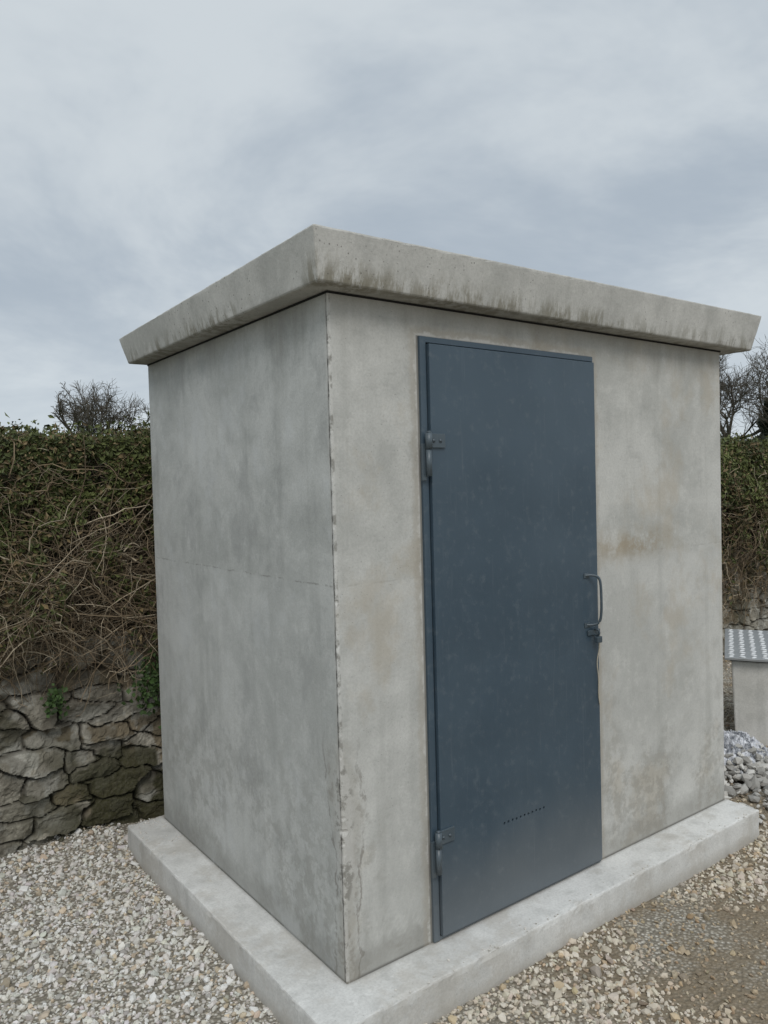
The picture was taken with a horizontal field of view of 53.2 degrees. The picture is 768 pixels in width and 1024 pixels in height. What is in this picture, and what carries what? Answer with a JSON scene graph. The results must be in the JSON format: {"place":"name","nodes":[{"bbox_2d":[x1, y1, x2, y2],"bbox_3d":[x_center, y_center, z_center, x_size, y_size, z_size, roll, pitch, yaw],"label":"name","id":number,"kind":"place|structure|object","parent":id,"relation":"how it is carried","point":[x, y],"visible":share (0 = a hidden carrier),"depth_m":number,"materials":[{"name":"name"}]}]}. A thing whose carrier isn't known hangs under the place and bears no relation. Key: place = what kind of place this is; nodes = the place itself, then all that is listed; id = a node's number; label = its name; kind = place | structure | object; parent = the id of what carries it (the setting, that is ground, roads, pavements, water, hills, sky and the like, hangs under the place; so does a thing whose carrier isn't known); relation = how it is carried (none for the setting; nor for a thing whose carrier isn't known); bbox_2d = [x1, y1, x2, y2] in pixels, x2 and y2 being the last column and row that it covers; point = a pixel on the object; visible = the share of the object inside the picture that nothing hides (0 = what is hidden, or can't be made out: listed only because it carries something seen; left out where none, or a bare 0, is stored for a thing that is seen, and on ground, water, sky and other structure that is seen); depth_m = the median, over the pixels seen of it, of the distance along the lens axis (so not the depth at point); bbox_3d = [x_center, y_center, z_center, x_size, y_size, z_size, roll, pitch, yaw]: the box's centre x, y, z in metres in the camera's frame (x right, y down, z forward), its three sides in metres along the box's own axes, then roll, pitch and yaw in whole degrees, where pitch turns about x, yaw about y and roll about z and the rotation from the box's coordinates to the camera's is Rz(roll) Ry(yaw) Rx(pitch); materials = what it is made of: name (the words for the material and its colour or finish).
{"place":"outdoors","nodes":[
{"label":"outdoors","id":0,"kind":"place"},
{"bbox_2d":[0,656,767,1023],"bbox_3d":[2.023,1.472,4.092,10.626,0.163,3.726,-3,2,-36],"label":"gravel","id":1,"kind":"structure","parent":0,"point":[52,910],"depth_m":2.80,"materials":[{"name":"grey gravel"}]},
{"bbox_2d":[0,654,767,1023],"bbox_3d":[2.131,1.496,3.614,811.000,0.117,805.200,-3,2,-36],"label":"ground","id":2,"kind":"structure","parent":0,"point":[750,930],"depth_m":2.78,"materials":[{"name":"grey gravel"}]},
{"bbox_2d":[51,378,149,435],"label":"bare tree","id":3,"kind":"object","parent":2,"relation":"on","point":[89,416],"visible":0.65,"depth_m":55.63,"materials":[{"name":"brown plant"}]},
{"bbox_2d":[0,411,767,718],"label":"ivy hedge","id":4,"kind":"object","parent":2,"relation":"on","point":[77,551],"visible":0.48,"depth_m":3.71,"materials":[{"name":"green plant"}]},
{"bbox_2d":[0,546,767,857],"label":"rubble stone wall","id":5,"kind":"structure","parent":2,"relation":"on","point":[98,761],"depth_m":3.74,"materials":[{"name":"grey stone"}]},
{"bbox_2d":[40,683,69,718],"bbox_3d":[-1.538,0.887,3.577,0.132,0.173,0.042,-3,2,-36],"label":"ivy plant","id":6,"kind":"object","parent":5,"relation":"attached to","point":[55,699],"visible":1,"depth_m":3.58,"materials":[{"name":"green plant"}]},
{"bbox_2d":[117,633,160,728],"bbox_3d":[-1.160,0.845,3.858,0.370,0.506,0.049,-3,2,-36],"label":"ivy plant","id":7,"kind":"object","parent":5,"relation":"attached to","point":[153,684],"visible":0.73,"depth_m":3.84,"materials":[{"name":"green plant"}]},
{"bbox_2d":[128,799,758,1023],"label":"base slab","id":8,"kind":"structure","parent":2,"relation":"on","point":[285,974],"depth_m":2.80,"materials":[{"name":"concrete"}]},
{"bbox_2d":[148,290,724,983],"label":"walls","id":9,"kind":"structure","parent":8,"relation":"on","point":[286,482],"depth_m":2.87,"materials":[{"name":"concrete"}]},
{"bbox_2d":[417,336,439,942],"bbox_3d":[0.154,0.448,2.628,0.026,2.088,0.012,-3,2,-36],"label":"frame","id":10,"kind":"object","parent":9,"relation":"attached to","point":[428,634],"visible":1,"depth_m":2.62,"materials":[{"name":"paint"}]},
{"bbox_2d":[421,431,444,480],"bbox_3d":[0.173,-0.191,2.604,0.096,0.167,0.036,-3,2,-36],"label":"hinge","id":11,"kind":"object","parent":10,"relation":"attached to","point":[434,440],"visible":1,"depth_m":2.58,"materials":[{"name":"paint"}]},
{"bbox_2d":[431,826,454,878],"bbox_3d":[0.210,1.174,2.649,0.096,0.167,0.036,-3,2,-36],"label":"hinge","id":12,"kind":"object","parent":10,"relation":"attached to","point":[446,835],"visible":1,"depth_m":2.63,"materials":[{"name":"paint"}]},
{"bbox_2d":[147,290,720,365],"bbox_3d":[0.248,-0.738,3.684,2.246,0.006,1.606,-3,2,-36],"label":"roof joint","id":13,"kind":"object","parent":9,"relation":"on","point":[339,293],"visible":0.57,"depth_m":2.82,"materials":[{"name":"grey concrete"}]},
{"bbox_2d":[119,224,760,364],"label":"roof","id":14,"kind":"structure","parent":9,"relation":"on","point":[310,261],"depth_m":2.72,"materials":[{"name":"concrete"}]},
{"bbox_2d":[425,343,584,914],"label":"gap shadow","id":15,"kind":"object","parent":9,"relation":"attached to","point":[429,507],"visible":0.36,"depth_m":2.65,"materials":[{"name":"black"}]},
{"bbox_2d":[426,343,601,936],"bbox_3d":[0.523,0.434,2.891,0.870,2.047,0.020,-3,2,-36],"label":"leaf","id":16,"kind":"object","parent":9,"relation":"attached to","point":[512,506],"visible":1,"depth_m":2.84,"materials":[{"name":"paint"}]},
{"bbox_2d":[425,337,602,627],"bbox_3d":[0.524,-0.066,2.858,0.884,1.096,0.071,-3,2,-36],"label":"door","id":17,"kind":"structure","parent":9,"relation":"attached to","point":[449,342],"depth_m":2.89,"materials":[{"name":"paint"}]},
{"bbox_2d":[587,628,601,704],"bbox_3d":[0.865,0.632,3.112,0.075,0.319,0.034,-3,2,-36],"label":"hasp","id":18,"kind":"object","parent":9,"relation":"attached to","point":[595,632],"visible":1,"depth_m":3.11,"materials":[{"name":"paint"}]},
{"bbox_2d":[440,861,599,939],"bbox_3d":[0.544,1.467,2.932,0.877,0.012,0.010,-3,2,-36],"label":"frame bottom","id":19,"kind":"object","parent":8,"relation":"on","point":[441,937],"visible":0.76,"depth_m":2.89,"materials":[{"name":"paint"}]},
{"bbox_2d":[719,354,767,440],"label":"bare tree","id":20,"kind":"object","parent":2,"relation":"on","point":[732,412],"visible":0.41,"depth_m":55.18,"materials":[{"name":"brown plant"}]},
{"bbox_2d":[720,336,767,434],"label":"bare tree","id":21,"kind":"object","parent":2,"relation":"on","point":[765,394],"visible":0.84,"depth_m":51.74,"materials":[{"name":"brown plant"}]},
{"bbox_2d":[724,629,767,745],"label":"concrete chamber","id":22,"kind":"object","parent":2,"relation":"on","point":[746,653],"visible":1,"depth_m":4.91,"materials":[{"name":"concrete"}]},
{"bbox_2d":[724,742,767,822],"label":"rubble heap","id":23,"kind":"object","parent":2,"relation":"on","point":[754,778],"visible":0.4,"depth_m":4.25,"materials":[{"name":"stone"}]},
{"bbox_2d":[724,730,767,773],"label":"crumpled plastic sheet","id":24,"kind":"object","parent":23,"relation":"on","point":[745,740],"visible":0.48,"depth_m":4.51,"materials":[{"name":"white plastic"}]},
{"bbox_2d":[751,398,767,441],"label":"conifer tree","id":25,"kind":"object","parent":2,"relation":"on","point":[763,433],"visible":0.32,"depth_m":51.62,"materials":[{"name":"green plant"}]},
{"bbox_2d":[0,0,767,438],"label":"sky","id":26,"kind":"structure","parent":0,"point":[151,151],"materials":[{"name":"grey"}]}
]}

